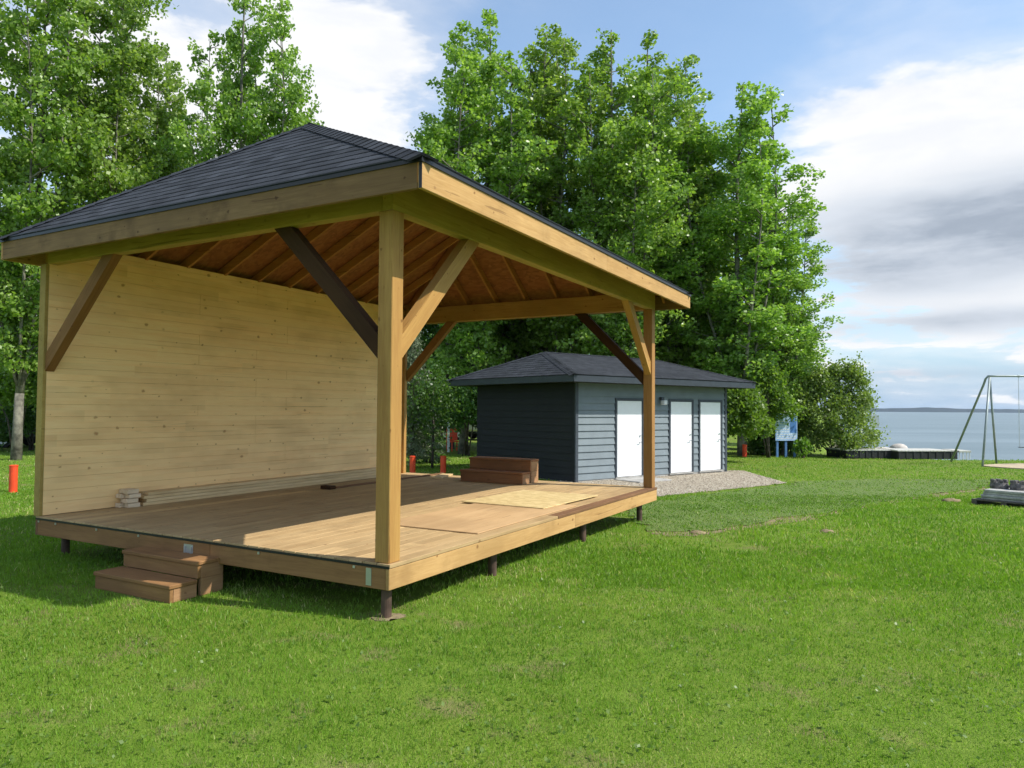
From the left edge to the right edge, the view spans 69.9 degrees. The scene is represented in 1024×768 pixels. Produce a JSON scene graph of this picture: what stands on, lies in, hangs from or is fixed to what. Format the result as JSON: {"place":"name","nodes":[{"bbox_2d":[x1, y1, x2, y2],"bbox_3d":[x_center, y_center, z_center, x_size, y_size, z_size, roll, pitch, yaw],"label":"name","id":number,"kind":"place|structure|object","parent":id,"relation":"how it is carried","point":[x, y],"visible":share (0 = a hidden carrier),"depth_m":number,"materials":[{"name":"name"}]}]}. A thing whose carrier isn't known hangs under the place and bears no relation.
{"place":"outdoors","nodes":[
{"label":"outdoors","id":0,"kind":"place"},
{"bbox_2d":[446,428,458,451],"bbox_3d":[-2.518,2.435,32.051,0.560,1.000,0.510,2,-2,-34],"label":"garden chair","id":1,"kind":"object","parent":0,"point":[453,434],"visible":0.6,"depth_m":32.23,"materials":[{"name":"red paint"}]},
{"bbox_2d":[0,411,1023,767],"bbox_3d":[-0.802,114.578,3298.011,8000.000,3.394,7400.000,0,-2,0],"label":"ground","id":2,"kind":"structure","parent":0,"point":[356,593],"depth_m":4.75,"materials":[{"name":"green plant"}]},
{"bbox_2d":[8,465,18,492],"bbox_3d":[-10.532,2.049,15.474,0.172,0.680,0.172,0,-2,0],"label":"marker pipe","id":3,"kind":"object","parent":2,"relation":"on","point":[13,477],"visible":0.87,"depth_m":15.41,"materials":[{"name":"red paint"}]},
{"bbox_2d":[0,403,31,449],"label":"leafy shrub","id":4,"kind":"object","parent":2,"relation":"on","point":[4,434],"visible":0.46,"depth_m":29.15,"materials":[{"name":"green plant"}]},
{"bbox_2d":[0,410,35,447],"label":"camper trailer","id":5,"kind":"object","parent":2,"relation":"on","point":[24,442],"visible":0.11,"depth_m":32.04,"materials":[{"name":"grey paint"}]},
{"bbox_2d":[0,359,37,455],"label":"tree","id":6,"kind":"object","parent":2,"relation":"on","point":[7,389],"visible":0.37,"depth_m":26.63,"materials":[{"name":"green plant"}]},
{"bbox_2d":[11,401,36,449],"bbox_3d":[-19.946,1.465,30.545,2.077,2.809,1.894,-1,-2,36],"label":"leafy shrub","id":7,"kind":"object","parent":2,"relation":"on","point":[31,425],"visible":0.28,"depth_m":29.95,"materials":[{"name":"green plant"}]},
{"bbox_2d":[0,0,138,459],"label":"poplar tree","id":8,"kind":"object","parent":2,"relation":"on","point":[27,161],"visible":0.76,"depth_m":24.35,"materials":[{"name":"green plant"}]},
{"bbox_2d":[22,0,194,221],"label":"poplar tree","id":9,"kind":"object","parent":2,"relation":"on","point":[120,86],"visible":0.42,"depth_m":25.92,"materials":[{"name":"green plant"}]},
{"bbox_2d":[93,546,222,603],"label":"wooden steps","id":10,"kind":"structure","parent":2,"relation":"on","point":[137,577],"depth_m":6.68,"materials":[{"name":"brown wood"}]},
{"bbox_2d":[126,42,215,179],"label":"poplar tree","id":11,"kind":"object","parent":2,"relation":"on","point":[176,164],"visible":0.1,"depth_m":29.80,"materials":[{"name":"green plant"}]},
{"bbox_2d":[148,0,325,168],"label":"poplar tree","id":12,"kind":"object","parent":2,"relation":"on","point":[243,125],"visible":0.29,"depth_m":26.55,"materials":[{"name":"green plant"}]},
{"bbox_2d":[0,122,692,617],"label":"open stage pavilion","id":13,"kind":"structure","parent":2,"relation":"on","point":[266,308],"depth_m":8.84,"materials":[{"name":"wood"}]},
{"bbox_2d":[115,502,123,507],"bbox_3d":[-4.787,1.487,9.021,0.092,0.050,0.150,-1,-2,25],"label":"lumber offcut","id":14,"kind":"object","parent":13,"relation":"on","point":[120,505],"visible":0.58,"depth_m":8.95,"materials":[{"name":"beige wood"}]},
{"bbox_2d":[124,502,139,507],"bbox_3d":[-4.671,1.488,9.015,0.092,0.050,0.150,-1,-2,33],"label":"lumber offcut","id":15,"kind":"object","parent":13,"relation":"on","point":[130,505],"visible":0.98,"depth_m":8.97,"materials":[{"name":"beige wood"}]},
{"bbox_2d":[122,498,137,502],"bbox_3d":[-4.684,1.431,8.992,0.092,0.050,0.150,-1,-2,30],"label":"lumber offcut","id":16,"kind":"object","parent":15,"relation":"on","point":[131,500],"visible":0.94,"depth_m":8.96,"materials":[{"name":"beige wood"}]},
{"bbox_2d":[125,493,140,498],"bbox_3d":[-4.666,1.376,9.026,0.092,0.050,0.150,-1,-2,32],"label":"lumber offcut","id":17,"kind":"object","parent":16,"relation":"on","point":[135,495],"visible":0.96,"depth_m":8.98,"materials":[{"name":"beige wood"}]},
{"bbox_2d":[123,489,138,493],"bbox_3d":[-4.681,1.319,9.000,0.092,0.050,0.150,-1,-2,26],"label":"lumber offcut","id":18,"kind":"object","parent":17,"relation":"on","point":[129,491],"visible":1,"depth_m":8.97,"materials":[{"name":"beige wood"}]},
{"bbox_2d":[140,475,375,505],"bbox_3d":[-3.403,1.580,11.331,0.089,0.038,5.034,-1,-2,29],"label":"lumber board","id":19,"kind":"object","parent":13,"relation":"on","point":[231,493],"visible":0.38,"depth_m":10.51,"materials":[{"name":"beige wood"}]},
{"bbox_2d":[142,473,375,501],"bbox_3d":[-3.374,1.541,11.375,0.089,0.038,5.048,-1,-2,29],"label":"lumber board","id":20,"kind":"object","parent":19,"relation":"on","point":[237,490],"visible":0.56,"depth_m":10.56,"materials":[{"name":"beige wood"}]},
{"bbox_2d":[140,471,375,498],"bbox_3d":[-3.373,1.499,11.371,0.089,0.038,5.119,-1,-2,29],"label":"lumber board","id":21,"kind":"object","parent":20,"relation":"on","point":[233,487],"visible":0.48,"depth_m":10.51,"materials":[{"name":"beige wood"}]},
{"bbox_2d":[144,468,375,494],"bbox_3d":[-3.401,1.456,11.332,0.089,0.038,4.896,-1,-2,29],"label":"lumber board","id":22,"kind":"object","parent":21,"relation":"on","point":[243,483],"visible":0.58,"depth_m":10.59,"materials":[{"name":"beige wood"}]},
{"bbox_2d":[320,485,335,489],"bbox_3d":[-2.802,1.572,11.161,0.200,0.052,0.120,-1,-2,29],"label":"lumber plank","id":23,"kind":"object","parent":13,"relation":"on","point":[329,487],"visible":1,"depth_m":11.12,"materials":[{"name":"brown wood"}]},
{"bbox_2d":[336,473,442,487],"bbox_3d":[-2.010,1.640,12.578,0.053,0.022,2.950,-1,-2,28],"label":"lumber plank","id":24,"kind":"object","parent":13,"relation":"on","point":[375,481],"visible":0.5,"depth_m":12.07,"materials":[{"name":"brown wood"}]},
{"bbox_2d":[431,473,452,478],"bbox_3d":[-1.259,1.662,13.219,0.200,0.032,0.700,0,-2,12],"label":"lumber plank","id":25,"kind":"object","parent":13,"relation":"on","point":[441,476],"visible":1,"depth_m":13.02,"materials":[{"name":"beige wood"}]},
{"bbox_2d":[400,503,575,533],"bbox_3d":[-0.293,1.523,8.592,1.220,0.012,2.440,-1,-2,28],"label":"plywood sheet","id":26,"kind":"object","parent":13,"relation":"on","point":[475,518],"visible":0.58,"depth_m":8.25,"materials":[{"name":"beige wood"}]},
{"bbox_2d":[462,490,597,508],"bbox_3d":[0.277,1.560,9.991,1.220,0.013,1.620,-1,-2,31],"label":"strand board sheet","id":27,"kind":"object","parent":26,"relation":"on","point":[533,499],"visible":1,"depth_m":9.85,"materials":[{"name":"beige wood"}]},
{"bbox_2d":[460,456,538,484],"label":"wooden steps","id":28,"kind":"structure","parent":13,"relation":"on","point":[479,469],"depth_m":12.37,"materials":[{"name":"brown wood"}]},
{"bbox_2d":[371,613,405,620],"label":"bare soil","id":29,"kind":"structure","parent":2,"relation":"on","point":[395,616],"depth_m":5.92,"materials":[{"name":"beige soil"}]},
{"bbox_2d":[0,331,793,394],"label":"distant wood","id":30,"kind":"object","parent":2,"relation":"on","point":[423,347],"depth_m":61.90,"materials":[{"name":"green plant"}]},
{"bbox_2d":[410,456,415,472],"bbox_3d":[-2.861,2.369,21.090,0.182,0.600,0.182,0,-2,0],"label":"marker pipe","id":31,"kind":"object","parent":2,"relation":"on","point":[412,464],"visible":0.88,"depth_m":21.02,"materials":[{"name":"red paint"}]},
{"bbox_2d":[407,324,438,424],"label":"broadleaf tree","id":32,"kind":"object","parent":2,"relation":"on","point":[426,335],"visible":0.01,"depth_m":37.05,"materials":[{"name":"green plant"}]},
{"bbox_2d":[407,426,446,462],"bbox_3d":[-2.943,2.072,24.972,1.536,1.469,1.374,0,-2,0],"label":"leafy shrub","id":33,"kind":"object","parent":2,"relation":"on","point":[424,461],"visible":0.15,"depth_m":24.77,"materials":[{"name":"green plant"}]},
{"bbox_2d":[406,331,453,467],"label":"spruce tree","id":34,"kind":"object","parent":2,"relation":"on","point":[413,448],"visible":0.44,"depth_m":23.31,"materials":[{"name":"green plant"}]},
{"bbox_2d":[406,339,476,467],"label":"sapling","id":35,"kind":"object","parent":2,"relation":"on","point":[439,396],"visible":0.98,"depth_m":22.70,"materials":[{"name":"green plant"}]},
{"bbox_2d":[440,456,445,472],"bbox_3d":[-1.979,2.368,21.080,0.182,0.600,0.182,0,-2,0],"label":"marker pipe","id":36,"kind":"object","parent":2,"relation":"on","point":[442,464],"visible":0.88,"depth_m":21.01,"materials":[{"name":"red paint"}]},
{"bbox_2d":[415,421,476,439],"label":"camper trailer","id":37,"kind":"object","parent":2,"relation":"on","point":[474,434],"visible":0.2,"depth_m":42.74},
{"bbox_2d":[447,422,449,451],"bbox_3d":[-2.709,2.260,31.261,0.130,1.690,0.130,0,-2,0],"label":"white post","id":38,"kind":"object","parent":2,"relation":"on","point":[448,444],"visible":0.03,"depth_m":31.21,"materials":[{"name":"paint"}]},
{"bbox_2d":[437,366,477,455],"bbox_3d":[-1.657,1.102,28.920,3.059,3.690,2.390,0,-2,0],"label":"leafy shrub","id":39,"kind":"object","parent":2,"relation":"on","point":[471,407],"visible":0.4,"depth_m":28.55,"materials":[{"name":"green plant"}]},
{"bbox_2d":[407,320,509,448],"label":"broadleaf tree","id":40,"kind":"object","parent":2,"relation":"on","point":[429,328],"visible":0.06,"depth_m":33.92,"materials":[{"name":"green plant"}]},
{"bbox_2d":[406,8,570,453],"bbox_3d":[-1.474,-6.376,29.758,6.499,19.139,8.401,2,-3,-40],"label":"poplar tree","id":41,"kind":"object","parent":2,"relation":"on","point":[442,143],"visible":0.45,"depth_m":29.16,"materials":[{"name":"green plant"}]},
{"bbox_2d":[444,50,593,365],"bbox_3d":[0.208,-6.169,34.647,8.145,19.035,7.349,-1,-2,38],"label":"poplar tree","id":42,"kind":"object","parent":2,"relation":"on","point":[512,341],"visible":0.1,"depth_m":33.52,"materials":[{"name":"green plant"}]},
{"bbox_2d":[477,22,648,354],"bbox_3d":[2.401,-6.446,32.100,7.409,19.484,8.212,-1,-2,34],"label":"poplar tree","id":43,"kind":"object","parent":2,"relation":"on","point":[549,330],"visible":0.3,"depth_m":30.94,"materials":[{"name":"green plant"}]},
{"bbox_2d":[446,351,755,481],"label":"storage shed","id":44,"kind":"structure","parent":2,"relation":"on","point":[571,417],"depth_m":19.92,"materials":[{"name":"grey wood"}]},
{"bbox_2d":[614,398,642,478],"bbox_3d":[3.162,1.447,19.620,1.110,2.130,0.087,2,-2,-38],"label":"door","id":45,"kind":"structure","parent":44,"relation":"in","point":[628,430],"depth_m":19.61,"materials":[{"name":"white paint"}]},
{"bbox_2d":[668,399,693,474],"bbox_3d":[4.853,1.503,20.946,1.090,2.130,0.087,2,-2,-38],"label":"door","id":46,"kind":"structure","parent":44,"relation":"in","point":[681,411],"depth_m":20.95,"materials":[{"name":"white paint"}]},
{"bbox_2d":[698,400,722,472],"bbox_3d":[5.915,1.539,21.779,1.130,2.130,0.087,2,-2,-38],"label":"door","id":47,"kind":"structure","parent":44,"relation":"in","point":[710,412],"depth_m":21.79,"materials":[{"name":"white paint"}]},
{"bbox_2d":[552,28,706,359],"bbox_3d":[4.606,-5.553,28.537,6.151,17.434,6.869,2,-2,-36],"label":"poplar tree","id":48,"kind":"object","parent":2,"relation":"on","point":[633,210],"visible":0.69,"depth_m":28.02,"materials":[{"name":"green plant"}]},
{"bbox_2d":[570,29,744,368],"bbox_3d":[6.534,-6.248,33.694,6.778,19.290,8.761,2,-3,-43],"label":"poplar tree","id":49,"kind":"object","parent":2,"relation":"on","point":[668,351],"visible":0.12,"depth_m":31.76,"materials":[{"name":"green plant"}]},
{"bbox_2d":[651,116,754,371],"bbox_3d":[8.274,-4.851,33.615,6.525,16.414,7.286,-1,-2,38],"label":"poplar tree","id":50,"kind":"object","parent":2,"relation":"on","point":[729,193],"visible":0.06,"depth_m":32.68,"materials":[{"name":"green plant"}]},
{"bbox_2d":[650,81,826,455],"bbox_3d":[9.089,-4.618,30.393,7.610,15.675,6.866,2,-3,-42],"label":"poplar tree","id":51,"kind":"object","parent":2,"relation":"on","point":[744,329],"visible":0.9,"depth_m":29.28,"materials":[{"name":"green plant"}]},
{"bbox_2d":[742,444,746,456],"bbox_3d":[9.293,2.714,29.274,0.182,0.600,0.182,0,-2,0],"label":"marker pipe","id":52,"kind":"object","parent":2,"relation":"on","point":[744,450],"visible":0.87,"depth_m":29.21,"materials":[{"name":"red paint"}]},
{"bbox_2d":[727,381,776,442],"bbox_3d":[8.237,0.924,26.159,2.565,2.532,2.312,0,-2,0],"label":"leafy shrub","id":53,"kind":"object","parent":2,"relation":"on","point":[746,408],"visible":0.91,"depth_m":25.73,"materials":[{"name":"green plant"}]},
{"bbox_2d":[708,330,813,380],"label":"broadleaf tree","id":54,"kind":"object","parent":2,"relation":"on","point":[793,356],"visible":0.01,"depth_m":34.41,"materials":[{"name":"green plant"}]},
{"bbox_2d":[747,408,783,454],"bbox_3d":[10.704,1.946,31.206,2.069,2.343,2.229,1,-2,-27],"label":"leafy shrub","id":55,"kind":"object","parent":2,"relation":"on","point":[755,446],"visible":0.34,"depth_m":30.79,"materials":[{"name":"green plant"}]},
{"bbox_2d":[740,355,806,457],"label":"tree","id":56,"kind":"object","parent":2,"relation":"on","point":[776,392],"visible":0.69,"depth_m":28.73,"materials":[{"name":"green plant"}]},
{"bbox_2d":[727,191,844,454],"bbox_3d":[11.430,-2.483,31.673,4.638,11.396,5.180,1,-2,-16],"label":"poplar tree","id":57,"kind":"object","parent":2,"relation":"on","point":[793,347],"visible":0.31,"depth_m":30.51,"materials":[{"name":"green plant"}]},
{"bbox_2d":[775,413,796,456],"bbox_3d":[11.033,2.153,29.515,0.940,1.980,0.095,1,-2,-8],"label":"information sign","id":58,"kind":"object","parent":2,"relation":"on","point":[785,433],"visible":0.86,"depth_m":29.48,"materials":[{"name":"blue paint"}]},
{"bbox_2d":[773,405,818,454],"bbox_3d":[12.003,1.589,31.521,2.158,3.100,2.333,1,-2,-29],"label":"leafy shrub","id":59,"kind":"object","parent":2,"relation":"on","point":[789,446],"visible":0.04,"depth_m":30.84,"materials":[{"name":"green plant"}]},
{"bbox_2d":[791,436,812,457],"bbox_3d":[11.473,2.566,29.032,0.793,0.985,0.819,0,-2,0],"label":"leafy shrub","id":60,"kind":"object","parent":2,"relation":"on","point":[800,447],"visible":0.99,"depth_m":28.95,"materials":[{"name":"green plant"}]},
{"bbox_2d":[626,478,989,531],"bbox_3d":[6.592,2.385,16.076,14.608,0.184,3.843,2,-3,-41],"label":"sod patch","id":61,"kind":"object","parent":2,"relation":"on","point":[858,490],"visible":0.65,"depth_m":14.88,"materials":[{"name":"green plant"}]},
{"bbox_2d":[796,320,824,433],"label":"broadleaf tree","id":62,"kind":"object","parent":2,"relation":"on","point":[805,368],"visible":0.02,"depth_m":38.60,"materials":[{"name":"green plant"}]},
{"bbox_2d":[649,488,984,535],"bbox_3d":[6.895,2.304,13.864,12.569,0.156,0.832,2,-2,-39],"label":"soil strip","id":63,"kind":"object","parent":2,"relation":"on","point":[760,525],"visible":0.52,"depth_m":11.31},
{"bbox_2d":[689,530,705,534],"bbox_3d":[2.567,2.059,10.164,0.248,0.062,0.170,0,-2,0],"label":"turf clod","id":64,"kind":"object","parent":63,"relation":"on","point":[696,532],"visible":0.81,"depth_m":10.13,"materials":[{"name":"soil"}]},
{"bbox_2d":[820,529,833,532],"bbox_3d":[4.441,2.073,10.327,0.227,0.052,0.151,0,-2,0],"label":"turf clod","id":65,"kind":"object","parent":2,"relation":"on","point":[826,530],"visible":0.71,"depth_m":10.29,"materials":[{"name":"soil"}]},
{"bbox_2d":[791,351,890,457],"bbox_3d":[13.327,0.865,30.283,4.251,4.502,3.462,0,-2,0],"label":"willow bush","id":66,"kind":"object","parent":2,"relation":"on","point":[840,399],"visible":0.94,"depth_m":29.89,"materials":[{"name":"green plant"}]},
{"bbox_2d":[826,448,891,457],"bbox_3d":[14.185,2.804,29.831,2.128,0.345,1.560,1,-2,-6],"label":"dock section","id":67,"kind":"object","parent":2,"relation":"on","point":[876,453],"visible":0.77,"depth_m":29.12,"materials":[{"name":"black plastic"}]},
{"bbox_2d":[870,414,878,428],"bbox_3d":[14.906,2.424,30.134,0.440,2.350,0.060,1,-2,-17],"label":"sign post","id":68,"kind":"object","parent":2,"relation":"on","point":[877,420],"visible":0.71,"depth_m":30.16,"materials":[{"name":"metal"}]},
{"bbox_2d":[889,443,907,447],"bbox_3d":[16.522,2.773,31.339,0.886,0.469,0.890,-1,-2,29],"label":"boulder","id":69,"kind":"object","parent":2,"relation":"on","point":[899,445],"visible":0.27,"depth_m":31.07,"materials":[{"name":"white stone"}]},
{"bbox_2d":[881,448,957,458],"bbox_3d":[16.285,2.810,29.582,2.525,0.345,1.560,1,-2,-6],"label":"dock section","id":70,"kind":"object","parent":2,"relation":"on","point":[913,453],"visible":0.92,"depth_m":28.85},
{"bbox_2d":[942,498,959,501],"bbox_3d":[8.855,2.345,14.763,0.399,0.099,0.269,0,-2,0],"label":"turf clod","id":71,"kind":"object","parent":2,"relation":"on","point":[950,499],"visible":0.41,"depth_m":14.70,"materials":[{"name":"soil"}]},
{"bbox_2d":[943,449,970,458],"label":"white dock ramp","id":72,"kind":"structure","parent":2,"relation":"on","point":[964,451],"depth_m":29.02,"materials":[{"name":"paint"}]},
{"bbox_2d":[950,375,1023,466],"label":"swing frame","id":73,"kind":"object","parent":2,"relation":"on","point":[989,390],"visible":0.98,"depth_m":26.10,"materials":[{"name":"green metal"}]},
{"bbox_2d":[971,497,1023,506],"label":"wooden pallet","id":74,"kind":"object","parent":2,"relation":"on","point":[981,501],"visible":0.53,"depth_m":14.04,"materials":[{"name":"grey wood"}]},
{"bbox_2d":[982,497,1023,502],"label":"concrete slab","id":75,"kind":"object","parent":74,"relation":"on","point":[1001,499],"depth_m":13.91,"materials":[{"name":"grey concrete"}]},
{"bbox_2d":[981,494,1023,499],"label":"concrete slab","id":76,"kind":"object","parent":75,"relation":"on","point":[1002,497],"depth_m":13.89,"materials":[{"name":"grey concrete"}]},
{"bbox_2d":[983,491,1023,497],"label":"concrete slab","id":77,"kind":"object","parent":76,"relation":"on","point":[1003,494],"depth_m":13.90,"materials":[{"name":"grey concrete"}]},
{"bbox_2d":[984,463,1023,468],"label":"sand pit","id":78,"kind":"object","parent":2,"relation":"on","point":[1015,465],"visible":0.98,"depth_m":25.24,"materials":[{"name":"beige sand"}]},
{"bbox_2d":[0,0,1023,408],"label":"sky","id":79,"kind":"structure","parent":0,"point":[911,111],"materials":[{"name":"blue"}]},
{"bbox_2d":[557,470,786,496],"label":"gravel path","id":80,"kind":"structure","parent":0,"point":[702,487],"depth_m":18.68,"materials":[{"name":"beige gravel"}]},
{"bbox_2d":[614,477,671,482],"bbox_3d":[3.414,2.505,19.119,1.240,0.045,0.900,2,-2,-38],"label":"concrete doorstep","id":81,"kind":"object","parent":80,"relation":"on","point":[637,479],"visible":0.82,"depth_m":19.00,"materials":[{"name":"grey concrete"}]},
{"bbox_2d":[832,407,1023,412],"bbox_3d":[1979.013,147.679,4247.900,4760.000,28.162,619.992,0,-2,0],"label":"shore hills","id":82,"kind":"structure","parent":0,"point":[925,409],"depth_m":3982.08,"materials":[{"name":"blue"}]},
{"bbox_2d":[839,412,1023,459],"bbox_3d":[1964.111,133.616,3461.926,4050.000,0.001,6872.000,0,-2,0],"label":"lake water","id":83,"kind":"structure","parent":0,"point":[937,430],"depth_m":112.63,"materials":[{"name":"blue liquid"}]},
{"bbox_2d":[984,488,1023,494],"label":"concrete slab","id":84,"kind":"object","parent":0,"point":[1009,491],"depth_m":13.94,"materials":[{"name":"grey concrete"}]},
{"bbox_2d":[989,479,1008,488],"bbox_3d":[9.537,1.951,14.340,0.319,0.175,0.319,2,-2,-37],"label":"block planter","id":85,"kind":"object","parent":84,"relation":"on","point":[999,484],"visible":1,"depth_m":14.23,"materials":[{"name":"grey concrete"}]},
{"bbox_2d":[1009,480,1023,490],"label":"block planter","id":86,"kind":"object","parent":84,"relation":"on","point":[1016,485],"visible":1,"depth_m":13.99,"materials":[{"name":"grey concrete"}]},
{"bbox_3d":[-3.488,1.498,11.377,0.089,0.038,4.957,-1,-2,29],"label":"lumber board","id":87,"kind":"object","parent":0,"visible":0},
{"bbox_2d":[139,467,375,494],"bbox_3d":[-3.475,1.458,11.403,0.089,0.038,4.972,-1,-2,29],"label":"lumber board","id":88,"kind":"object","parent":87,"relation":"on","point":[142,492],"visible":0.26,"depth_m":10.58,"materials":[{"name":"beige wood"}]},
{"bbox_3d":[-4.756,1.433,9.079,0.092,0.050,0.150,0,-2,25],"label":"lumber offcut","id":89,"kind":"object","parent":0,"visible":0},
{"bbox_2d":[116,493,124,497],"bbox_3d":[-4.784,1.375,9.029,0.092,0.050,0.150,-1,-2,31],"label":"lumber offcut","id":90,"kind":"object","parent":89,"relation":"on","point":[121,495],"visible":0.58,"depth_m":8.97,"materials":[{"name":"beige wood"}]}
]}

